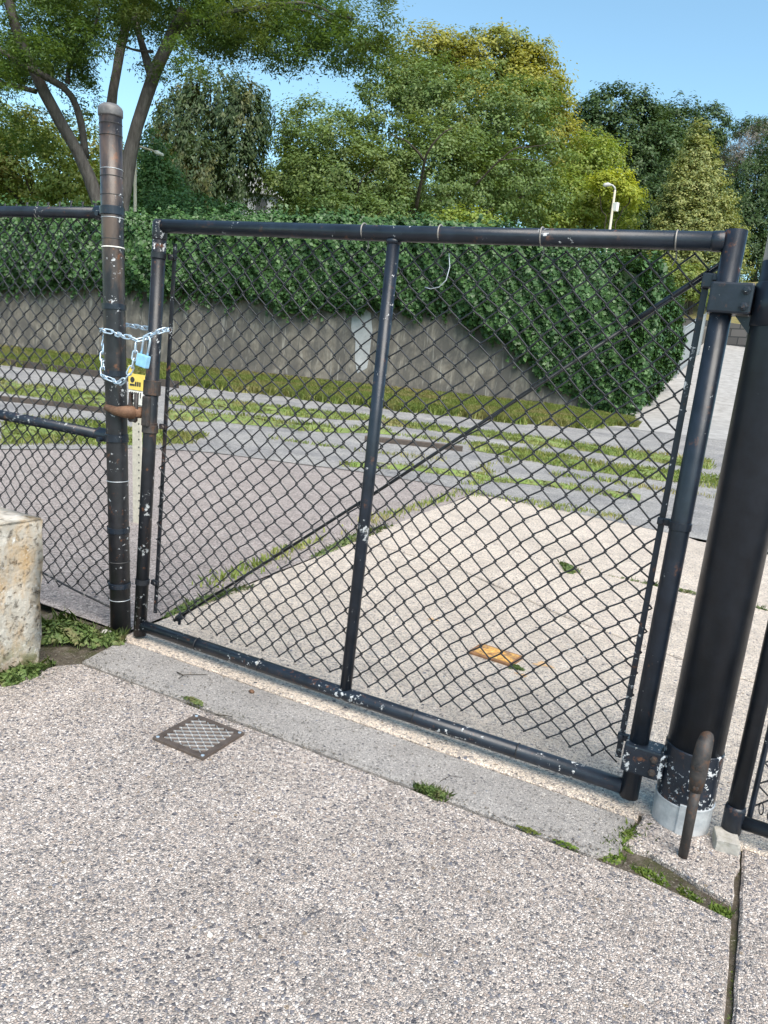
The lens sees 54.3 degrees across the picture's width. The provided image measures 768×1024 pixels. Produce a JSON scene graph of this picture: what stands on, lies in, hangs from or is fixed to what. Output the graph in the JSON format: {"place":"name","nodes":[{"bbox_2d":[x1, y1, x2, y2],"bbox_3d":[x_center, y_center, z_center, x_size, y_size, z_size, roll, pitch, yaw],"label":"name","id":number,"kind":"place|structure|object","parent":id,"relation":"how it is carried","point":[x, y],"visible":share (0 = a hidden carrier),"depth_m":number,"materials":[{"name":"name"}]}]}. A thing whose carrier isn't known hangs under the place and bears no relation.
{"place":"outdoors","nodes":[
{"label":"outdoors","id":0,"kind":"place"},
{"bbox_2d":[0,358,178,387],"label":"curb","id":1,"kind":"object","parent":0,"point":[93,373],"visible":0.41,"depth_m":17.74,"materials":[{"name":"grey concrete"}]},
{"bbox_2d":[2,419,190,444],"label":"grass verge","id":2,"kind":"object","parent":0,"point":[41,431],"depth_m":8.32,"materials":[{"name":"green plant"}]},
{"bbox_2d":[0,448,470,629],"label":"yard","id":3,"kind":"structure","parent":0,"point":[53,594],"depth_m":5.44,"materials":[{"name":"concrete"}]},
{"bbox_2d":[0,396,104,412],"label":"steel rail","id":4,"kind":"object","parent":3,"relation":"on","point":[50,403],"visible":0.47,"depth_m":11.38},
{"bbox_2d":[128,365,144,523],"bbox_3d":[-1.619,-0.384,4.880,0.172,1.115,0.022,12,12,25],"label":"utility marker","id":5,"kind":"object","parent":3,"relation":"on","point":[135,383],"visible":0.75,"depth_m":4.87,"materials":[{"name":"white plastic"}]},
{"bbox_2d":[309,523,392,559],"bbox_3d":[-0.216,0.170,5.161,0.183,0.060,1.350,11,12,23],"label":"weed tuft","id":6,"kind":"object","parent":3,"relation":"on","point":[344,542],"visible":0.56,"depth_m":5.01,"materials":[{"name":"green plant"}]},
{"bbox_2d":[0,365,725,539],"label":"road","id":7,"kind":"structure","parent":0,"point":[704,505],"depth_m":10.41,"materials":[{"name":"grey asphalt"}]},
{"bbox_2d":[0,381,104,406],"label":"grass verge","id":8,"kind":"object","parent":7,"relation":"on","point":[80,398],"depth_m":12.84,"materials":[{"name":"green plant"}]},
{"bbox_2d":[169,396,382,419],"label":"grass verge","id":9,"kind":"object","parent":7,"relation":"on","point":[272,409],"depth_m":13.77,"materials":[{"name":"green plant"}]},
{"bbox_2d":[169,411,391,434],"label":"grass verge","id":10,"kind":"object","parent":7,"relation":"on","point":[344,430],"depth_m":11.76,"materials":[{"name":"green plant"}]},
{"bbox_2d":[0,344,719,588],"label":"grass","id":11,"kind":"structure","parent":7,"relation":"on","point":[564,417],"depth_m":14.03,"materials":[{"name":"green plant"}]},
{"bbox_2d":[384,420,711,468],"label":"grass verge","id":12,"kind":"object","parent":7,"relation":"on","point":[564,446],"depth_m":12.71,"materials":[{"name":"green plant"}]},
{"bbox_2d":[0,664,730,1023],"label":"pavement","id":13,"kind":"structure","parent":0,"point":[138,864],"depth_m":1.71,"materials":[{"name":"grey concrete"}]},
{"bbox_2d":[153,714,243,760],"bbox_3d":[-0.577,0.700,2.339,0.198,0.014,0.198,12,12,25],"label":"drain cover","id":14,"kind":"object","parent":13,"relation":"on","point":[199,737],"visible":1,"depth_m":2.33,"materials":[{"name":"metal"}]},
{"bbox_2d":[0,0,767,281],"label":"sky","id":15,"kind":"structure","parent":0,"point":[715,49],"materials":[{"name":"blue"}]},
{"bbox_2d":[39,611,741,1023],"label":"joint soil","id":16,"kind":"structure","parent":0,"point":[83,653],"depth_m":1.97,"materials":[{"name":"brown soil"}]},
{"bbox_2d":[0,507,42,672],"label":"stone block","id":17,"kind":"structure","parent":16,"relation":"on","point":[21,555],"depth_m":2.63,"materials":[{"name":"beige stone"}]},
{"bbox_2d":[0,654,56,686],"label":"weed clump","id":18,"kind":"object","parent":16,"relation":"on","point":[19,673],"visible":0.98,"depth_m":2.59,"materials":[{"name":"green plant"}]},
{"bbox_2d":[0,102,130,633],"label":"chain link fence","id":19,"kind":"object","parent":16,"relation":"on","point":[108,213],"visible":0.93,"depth_m":3.01,"materials":[{"name":"metal"}]},
{"bbox_2d":[99,323,169,385],"bbox_3d":[-0.965,-0.604,2.883,0.370,0.239,0.181,12,12,25],"label":"chain","id":20,"kind":"object","parent":19,"relation":"attached to","point":[136,340],"visible":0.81,"depth_m":2.82,"materials":[{"name":"silver metal"}]},
{"bbox_2d":[135,335,150,368],"bbox_3d":[-0.882,-0.590,2.756,0.061,0.120,0.022,12,12,25],"label":"padlock","id":21,"kind":"object","parent":20,"relation":"hanging from","point":[142,360],"visible":1,"depth_m":2.75,"materials":[{"name":"blue metal"}]},
{"bbox_2d":[41,606,110,650],"bbox_3d":[-1.262,0.474,2.993,0.405,0.070,0.285,12,12,25],"label":"weed clump","id":22,"kind":"object","parent":16,"relation":"on","point":[53,625],"visible":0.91,"depth_m":2.97,"materials":[{"name":"green plant"}]},
{"bbox_2d":[90,625,133,645],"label":"weed clump","id":23,"kind":"object","parent":16,"relation":"on","point":[116,637],"visible":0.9,"depth_m":3.00,"materials":[{"name":"green plant"}]},
{"bbox_2d":[2,624,711,900],"bbox_3d":[-0.339,0.729,2.358,2.554,0.018,0.683,12,12,25],"label":"debris","id":24,"kind":"object","parent":16,"relation":"on","point":[664,884],"visible":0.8,"depth_m":2.32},
{"bbox_2d":[82,642,634,858],"bbox_3d":[-0.226,0.774,2.493,2.009,0.120,0.248,12,12,25],"label":"threshold strip","id":25,"kind":"object","parent":16,"relation":"on","point":[481,791],"visible":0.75,"depth_m":2.37,"materials":[{"name":"concrete"}]},
{"bbox_2d":[177,672,205,677],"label":"twig","id":26,"kind":"object","parent":25,"relation":"on","point":[189,674],"visible":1,"depth_m":2.76,"materials":[{"name":"wood"}]},
{"bbox_2d":[182,696,202,708],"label":"weed tuft","id":27,"kind":"object","parent":25,"relation":"on","point":[196,701],"visible":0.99,"depth_m":2.56,"materials":[{"name":"green plant"}]},
{"bbox_2d":[413,779,456,801],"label":"grass tuft","id":28,"kind":"object","parent":16,"relation":"on","point":[431,790],"visible":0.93,"depth_m":2.17,"materials":[{"name":"green plant"}]},
{"bbox_2d":[516,824,540,835],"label":"weed tuft","id":29,"kind":"object","parent":16,"relation":"on","point":[529,830],"visible":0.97,"depth_m":2.04,"materials":[{"name":"green plant"}]},
{"bbox_2d":[552,839,578,852],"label":"weed tuft","id":30,"kind":"object","parent":16,"relation":"on","point":[571,846],"visible":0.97,"depth_m":1.99,"materials":[{"name":"green plant"}]},
{"bbox_2d":[595,838,626,864],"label":"moss clump","id":31,"kind":"object","parent":16,"relation":"on","point":[620,858],"visible":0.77,"depth_m":1.98,"materials":[{"name":"green plant"}]},
{"bbox_2d":[603,816,658,854],"bbox_3d":[0.686,0.898,2.089,0.152,0.040,0.180,12,12,25],"label":"tuft","id":32,"kind":"object","parent":16,"relation":"on","point":[629,833],"visible":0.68,"depth_m":2.07,"materials":[{"name":"green plant"}]},
{"bbox_2d":[629,863,670,887],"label":"moss clump","id":33,"kind":"object","parent":16,"relation":"on","point":[644,872],"visible":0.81,"depth_m":1.93,"materials":[{"name":"green plant"}]},
{"bbox_2d":[623,815,740,906],"bbox_3d":[0.798,0.976,2.036,0.288,0.120,0.271,12,12,25],"label":"post pad","id":34,"kind":"object","parent":16,"relation":"on","point":[705,865],"visible":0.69,"depth_m":2.00,"materials":[{"name":"grey concrete"}]},
{"bbox_2d":[678,731,713,858],"bbox_3d":[0.827,0.761,2.003,0.044,0.368,0.088,12,12,25],"label":"drop rod","id":35,"kind":"object","parent":34,"relation":"on","point":[701,757],"visible":0.98,"depth_m":1.97,"materials":[{"name":"metal"}]},
{"bbox_2d":[676,883,706,902],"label":"moss clump","id":36,"kind":"object","parent":16,"relation":"on","point":[692,897],"visible":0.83,"depth_m":1.87,"materials":[{"name":"green plant"}]},
{"bbox_2d":[709,898,736,918],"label":"moss clump","id":37,"kind":"object","parent":16,"relation":"on","point":[719,909],"visible":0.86,"depth_m":1.82,"materials":[{"name":"green plant"}]},
{"bbox_2d":[712,826,740,855],"bbox_3d":[0.944,0.924,2.075,0.065,0.067,0.076,10,12,17],"label":"footing block","id":38,"kind":"object","parent":16,"relation":"on","point":[723,840],"depth_m":2.04,"materials":[{"name":"concrete"}]},
{"bbox_2d":[727,952,733,1023],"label":"moss clump","id":39,"kind":"object","parent":16,"relation":"on","point":[732,980],"visible":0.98,"depth_m":1.59,"materials":[{"name":"green plant"}]},
{"bbox_2d":[40,494,767,632],"bbox_3d":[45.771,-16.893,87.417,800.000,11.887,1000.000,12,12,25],"label":"ground","id":40,"kind":"structure","parent":0,"point":[46,609],"depth_m":3.42,"materials":[{"name":"soil"}]},
{"bbox_2d":[0,284,706,407],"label":"retaining wall","id":41,"kind":"structure","parent":40,"relation":"on","point":[136,313],"depth_m":23.40,"materials":[{"name":"concrete"}]},
{"bbox_2d":[0,193,687,416],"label":"ivy hedge","id":42,"kind":"object","parent":41,"relation":"on","point":[138,237],"visible":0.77,"depth_m":22.12,"materials":[{"name":"green plant"}]},
{"bbox_2d":[8,149,743,228],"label":"woods","id":43,"kind":"object","parent":40,"relation":"on","point":[430,181],"visible":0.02,"depth_m":90.30,"materials":[{"name":"green plant"}]},
{"bbox_2d":[674,312,706,377],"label":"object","id":44,"kind":"object","parent":40,"relation":"on","point":[688,328],"visible":0.49,"depth_m":34.33,"materials":[{"name":"grey concrete"}]},
{"bbox_2d":[682,318,747,346],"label":"block wall","id":45,"kind":"structure","parent":40,"relation":"on","point":[737,335],"depth_m":43.04,"materials":[{"name":"grey concrete"}]},
{"bbox_2d":[125,542,767,857],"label":"apron","id":46,"kind":"object","parent":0,"point":[562,784],"visible":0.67,"depth_m":3.09,"materials":[{"name":"grey concrete"}]},
{"bbox_2d":[162,583,254,618],"bbox_3d":[-0.850,0.409,3.613,0.130,0.050,0.677,12,12,25],"label":"weed tuft","id":47,"kind":"object","parent":46,"relation":"on","point":[183,605],"visible":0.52,"depth_m":3.54,"materials":[{"name":"green plant"}]},
{"bbox_2d":[469,643,521,665],"bbox_3d":[0.493,0.629,3.306,0.210,0.020,0.145,13,13,30],"label":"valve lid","id":48,"kind":"object","parent":46,"relation":"on","point":[491,651],"visible":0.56,"depth_m":3.28,"materials":[{"name":"metal"}]},
{"bbox_2d":[509,664,524,670],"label":"weed tuft","id":49,"kind":"object","parent":46,"relation":"on","point":[517,666],"visible":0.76,"depth_m":3.17,"materials":[{"name":"green plant"}]},
{"bbox_2d":[532,661,553,667],"bbox_3d":[0.696,0.666,3.247,0.071,0.001,0.088,-3,15,-41],"label":"paint stain","id":50,"kind":"object","parent":46,"relation":"on","point":[540,662],"visible":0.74,"depth_m":3.26,"materials":[{"name":"yellow paint"}]},
{"bbox_2d":[651,237,767,836],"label":"gate post","id":51,"kind":"object","parent":46,"relation":"on","point":[731,573],"visible":0.79,"depth_m":1.99,"materials":[{"name":"black metal"}]},
{"bbox_2d":[104,219,755,800],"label":"chain link gate","id":52,"kind":"structure","parent":51,"relation":"attached to","point":[730,295],"depth_m":2.38,"materials":[{"name":"metal"}]},
{"bbox_2d":[425,253,449,288],"bbox_3d":[0.163,-0.742,2.310,0.087,0.111,0.020,14,13,33],"label":"loose wire","id":53,"kind":"object","parent":52,"relation":"attached to","point":[446,277],"visible":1,"depth_m":2.29,"materials":[{"name":"metal"}]},
{"bbox_2d":[721,621,767,837],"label":"chain link fence","id":54,"kind":"object","parent":46,"relation":"on","point":[736,820],"visible":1,"depth_m":2.05,"materials":[{"name":"black metal"}]},
{"bbox_2d":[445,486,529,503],"bbox_3d":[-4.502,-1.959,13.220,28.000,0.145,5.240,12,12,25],"label":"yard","id":55,"kind":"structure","parent":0,"point":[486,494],"depth_m":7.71,"materials":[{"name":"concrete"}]},
{"bbox_2d":[364,435,462,451],"bbox_3d":[0.430,-0.983,10.997,1.447,0.146,0.126,7,11,4],"label":"steel rail","id":56,"kind":"object","parent":55,"relation":"on","point":[418,443],"visible":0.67,"depth_m":10.97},
{"bbox_2d":[349,462,640,500],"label":"grass verge","id":57,"kind":"object","parent":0,"point":[441,470],"depth_m":8.67,"materials":[{"name":"green plant"}]},
{"bbox_2d":[368,514,767,682],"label":"apron","id":58,"kind":"object","parent":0,"point":[630,627],"visible":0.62,"depth_m":4.58,"materials":[{"name":"beige concrete"}]},
{"bbox_2d":[557,559,581,573],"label":"weed tuft","id":59,"kind":"object","parent":58,"relation":"on","point":[566,566],"visible":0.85,"depth_m":4.98,"materials":[{"name":"green plant"}]},
{"bbox_2d":[471,444,716,486],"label":"grass verge","id":60,"kind":"object","parent":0,"point":[603,471],"depth_m":10.49,"materials":[{"name":"green plant"}]},
{"bbox_2d":[422,494,767,612],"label":"apron","id":61,"kind":"object","parent":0,"point":[642,557],"visible":0.52,"depth_m":6.02,"materials":[{"name":"beige concrete"}]},
{"bbox_2d":[608,574,767,609],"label":"weed tuft","id":62,"kind":"object","parent":61,"relation":"on","point":[690,591],"visible":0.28,"depth_m":4.75,"materials":[{"name":"green plant"}]},
{"bbox_2d":[608,343,744,440],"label":"driveway","id":63,"kind":"structure","parent":0,"point":[726,392],"depth_m":27.18,"materials":[{"name":"concrete"}]},
{"bbox_2d":[681,282,757,323],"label":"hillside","id":64,"kind":"structure","parent":0,"point":[695,310],"depth_m":46.34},
{"bbox_2d":[713,131,767,281],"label":"conifer tree","id":65,"kind":"object","parent":64,"relation":"on","point":[754,213],"visible":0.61,"depth_m":56.92,"materials":[{"name":"green plant"}]},
{"bbox_2d":[731,850,767,1023],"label":"pavement","id":66,"kind":"structure","parent":0,"point":[750,995],"depth_m":1.71,"materials":[{"name":"grey concrete"}]},
{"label":"bank","id":67,"kind":"structure","parent":0,"visible":0},
{"bbox_2d":[0,97,124,206],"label":"olive tree","id":68,"kind":"object","parent":67,"relation":"on","point":[58,185],"visible":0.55,"depth_m":39.30,"materials":[{"name":"green plant"}]},
{"bbox_2d":[133,145,163,212],"bbox_3d":[-10.091,-12.135,31.498,1.066,6.091,0.973,-5,16,-44],"label":"street lamp","id":69,"kind":"object","parent":67,"relation":"on","point":[156,152],"visible":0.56,"depth_m":31.05,"materials":[{"name":"grey metal"}]},
{"bbox_2d":[129,124,193,215],"bbox_3d":[-10.512,-13.650,34.376,3.558,7.600,3.123,12,12,25],"label":"young tree","id":70,"kind":"object","parent":67,"relation":"on","point":[158,170],"visible":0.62,"depth_m":33.55,"materials":[{"name":"green plant"}]},
{"bbox_2d":[141,186,250,219],"bbox_3d":[-8.348,-11.869,33.426,5.137,4.793,2.830,4,11,-12],"label":"shrub","id":71,"kind":"object","parent":67,"relation":"on","point":[165,203],"visible":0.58,"depth_m":32.48,"materials":[{"name":"green plant"}]},
{"bbox_2d":[137,55,278,215],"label":"weeping tree","id":72,"kind":"object","parent":67,"relation":"on","point":[229,145],"visible":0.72,"depth_m":42.95,"materials":[{"name":"green plant"}]},
{"bbox_2d":[0,0,416,211],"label":"honey locust tree","id":73,"kind":"object","parent":67,"relation":"on","point":[190,20],"visible":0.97,"depth_m":25.85,"materials":[{"name":"green plant"}]},
{"bbox_2d":[225,174,282,219],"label":"house","id":74,"kind":"structure","parent":67,"relation":"on","point":[263,204],"depth_m":59.22,"materials":[{"name":"concrete"}]},
{"bbox_2d":[255,198,266,213],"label":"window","id":75,"kind":"structure","parent":74,"relation":"in","point":[263,204],"depth_m":59.23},
{"bbox_2d":[283,182,415,220],"bbox_3d":[-1.794,-11.895,33.316,5.954,5.645,2.414,6,11,-2],"label":"shrub","id":76,"kind":"object","parent":67,"relation":"on","point":[370,210],"visible":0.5,"depth_m":32.63,"materials":[{"name":"green plant"}]},
{"bbox_2d":[249,43,582,227],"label":"broadleaf tree","id":77,"kind":"object","parent":67,"relation":"on","point":[418,98],"visible":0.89,"depth_m":43.30,"materials":[{"name":"green plant"}]},
{"bbox_2d":[420,201,509,226],"bbox_3d":[3.378,-11.184,33.398,4.020,4.950,1.958,7,11,3],"label":"shrub","id":78,"kind":"object","parent":67,"relation":"on","point":[462,216],"visible":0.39,"depth_m":32.64,"materials":[{"name":"green plant"}]},
{"bbox_2d":[372,17,596,213],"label":"golden tree","id":79,"kind":"object","parent":67,"relation":"on","point":[521,55],"visible":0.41,"depth_m":54.88,"materials":[{"name":"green plant"}]},
{"bbox_2d":[517,126,654,251],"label":"lime tree","id":80,"kind":"object","parent":67,"relation":"on","point":[584,211],"visible":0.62,"depth_m":48.84,"materials":[{"name":"green plant"}]},
{"bbox_2d":[603,183,618,251],"bbox_3d":[11.266,-12.914,38.352,0.722,7.546,1.264,1,12,-27],"label":"street lamp","id":81,"kind":"object","parent":67,"relation":"on","point":[615,207],"visible":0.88,"depth_m":37.97,"materials":[{"name":"white metal"}]},
{"bbox_2d":[582,163,651,228],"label":"yellow shrub","id":82,"kind":"object","parent":67,"relation":"on","point":[623,188],"visible":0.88,"depth_m":45.78,"materials":[{"name":"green plant"}]},
{"bbox_2d":[565,78,715,221],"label":"maple tree","id":83,"kind":"object","parent":67,"relation":"on","point":[648,150],"visible":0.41,"depth_m":72.32,"materials":[{"name":"green plant"}]},
{"bbox_2d":[597,158,693,281],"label":"conifer tree","id":84,"kind":"object","parent":67,"relation":"on","point":[659,181],"visible":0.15,"depth_m":54.98,"materials":[{"name":"green plant"}]},
{"bbox_2d":[638,253,712,306],"bbox_3d":[14.594,-10.825,38.320,5.464,4.349,2.915,5,11,-7],"label":"shrub","id":85,"kind":"object","parent":67,"relation":"on","point":[693,294],"visible":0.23,"depth_m":37.59,"materials":[{"name":"green plant"}]},
{"bbox_2d":[637,90,737,215],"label":"maple tree","id":86,"kind":"object","parent":67,"relation":"on","point":[718,133],"visible":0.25,"depth_m":82.06,"materials":[{"name":"green plant"}]},
{"bbox_2d":[646,117,759,314],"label":"conifer tree","id":87,"kind":"object","parent":67,"relation":"on","point":[694,209],"visible":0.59,"depth_m":45.33,"materials":[{"name":"green plant"}]},
{"bbox_2d":[712,116,767,224],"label":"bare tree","id":88,"kind":"object","parent":67,"relation":"on","point":[742,153],"visible":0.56,"depth_m":63.70,"materials":[{"name":"green plant"}]},
{"bbox_2d":[728,111,767,218],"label":"pine tree","id":89,"kind":"object","parent":67,"relation":"on","point":[747,123],"visible":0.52,"depth_m":77.75,"materials":[{"name":"green plant"}]}
]}

